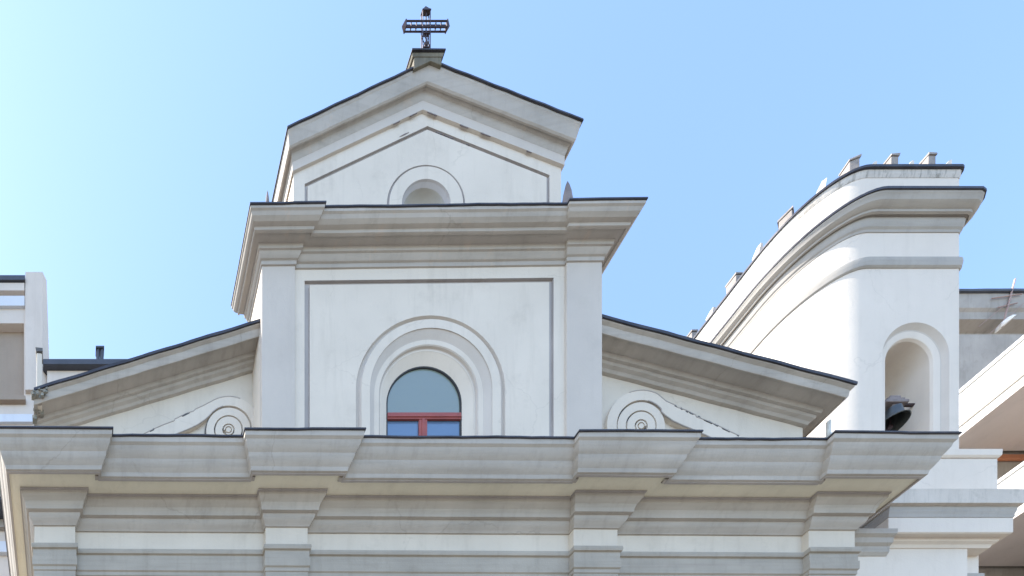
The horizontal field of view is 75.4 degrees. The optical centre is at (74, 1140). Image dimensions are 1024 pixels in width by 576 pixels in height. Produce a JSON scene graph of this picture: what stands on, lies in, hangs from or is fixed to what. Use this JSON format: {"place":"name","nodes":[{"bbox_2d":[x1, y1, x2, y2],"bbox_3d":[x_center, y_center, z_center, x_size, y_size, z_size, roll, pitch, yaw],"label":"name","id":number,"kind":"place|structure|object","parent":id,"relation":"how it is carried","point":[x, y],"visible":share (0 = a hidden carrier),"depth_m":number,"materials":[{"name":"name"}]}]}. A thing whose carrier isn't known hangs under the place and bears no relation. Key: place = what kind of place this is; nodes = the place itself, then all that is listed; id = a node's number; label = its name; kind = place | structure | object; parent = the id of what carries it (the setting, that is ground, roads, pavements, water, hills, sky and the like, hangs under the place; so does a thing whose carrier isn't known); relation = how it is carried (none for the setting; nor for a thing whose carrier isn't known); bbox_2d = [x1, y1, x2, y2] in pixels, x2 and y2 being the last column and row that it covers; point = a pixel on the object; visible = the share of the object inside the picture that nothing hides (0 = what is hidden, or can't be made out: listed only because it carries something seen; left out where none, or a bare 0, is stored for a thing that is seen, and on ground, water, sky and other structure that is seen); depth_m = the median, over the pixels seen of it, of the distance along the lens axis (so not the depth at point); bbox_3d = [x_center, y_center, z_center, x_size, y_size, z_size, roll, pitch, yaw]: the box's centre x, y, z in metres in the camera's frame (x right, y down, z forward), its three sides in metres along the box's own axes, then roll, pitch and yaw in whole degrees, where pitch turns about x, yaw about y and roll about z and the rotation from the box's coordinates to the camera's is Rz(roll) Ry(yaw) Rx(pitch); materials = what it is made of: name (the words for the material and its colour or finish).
{"place":"outdoors","nodes":[
{"label":"outdoors","id":0,"kind":"place"},
{"bbox_2d":[0,272,48,575],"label":"apartment building","id":1,"kind":"structure","parent":0,"point":[23,318],"depth_m":8.98,"materials":[{"name":"beige paint"}]},
{"bbox_2d":[0,0,1023,358],"label":"sky","id":2,"kind":"structure","parent":0,"point":[138,138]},
{"bbox_2d":[959,288,1023,575],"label":"apartment building","id":3,"kind":"structure","parent":0,"point":[991,390],"depth_m":10.75,"materials":[{"name":"beige paint"}]},
{"bbox_2d":[978,278,1023,333],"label":"roof antenna","id":4,"kind":"object","parent":3,"relation":"on","point":[1004,322],"visible":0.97,"depth_m":12.09,"materials":[{"name":"metal"}]},
{"bbox_3d":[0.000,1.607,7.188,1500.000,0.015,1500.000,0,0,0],"label":"ground","id":5,"kind":"structure","parent":0,"visible":0},
{"bbox_2d":[43,359,125,382],"bbox_3d":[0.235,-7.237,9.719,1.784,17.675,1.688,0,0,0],"label":"building","id":6,"kind":"structure","parent":5,"relation":"on","point":[55,369],"depth_m":8.90,"materials":[{"name":"beige paint"}]},
{"bbox_2d":[96,346,103,358],"bbox_3d":[0.519,-16.289,9.012,0.177,0.429,0.110,0,0,0],"label":"chimney pipe","id":7,"kind":"object","parent":6,"relation":"on","point":[99,352],"visible":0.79,"depth_m":8.97,"materials":[{"name":"grey metal"}]},
{"bbox_2d":[0,48,961,575],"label":"church","id":8,"kind":"structure","parent":5,"relation":"on","point":[428,358],"depth_m":7.24,"materials":[{"name":"paint"}]},
{"bbox_2d":[386,366,461,435],"bbox_3d":[6.013,-12.324,7.429,1.300,2.023,0.040,0,0,0],"label":"window","id":9,"kind":"structure","parent":8,"relation":"in","point":[422,400],"depth_m":7.45,"materials":[{"name":"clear glass"}]},
{"bbox_2d":[402,6,449,47],"bbox_3d":[5.875,-18.479,7.225,0.800,1.029,0.070,0,0,0],"label":"cross","id":10,"kind":"object","parent":8,"relation":"on","point":[426,12],"visible":0.85,"depth_m":7.21,"materials":[{"name":"metal"}]},
{"bbox_2d":[687,152,1023,575],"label":"bell tower","id":11,"kind":"structure","parent":5,"relation":"on","point":[852,271],"depth_m":7.70,"materials":[{"name":"paint"}]},
{"bbox_2d":[885,395,914,430],"bbox_3d":[15.002,-13.344,7.921,0.777,0.587,0.399,0,0,23],"label":"bell","id":12,"kind":"object","parent":11,"relation":"hanging from","point":[897,415],"visible":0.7,"depth_m":7.89,"materials":[{"name":"brown metal"}]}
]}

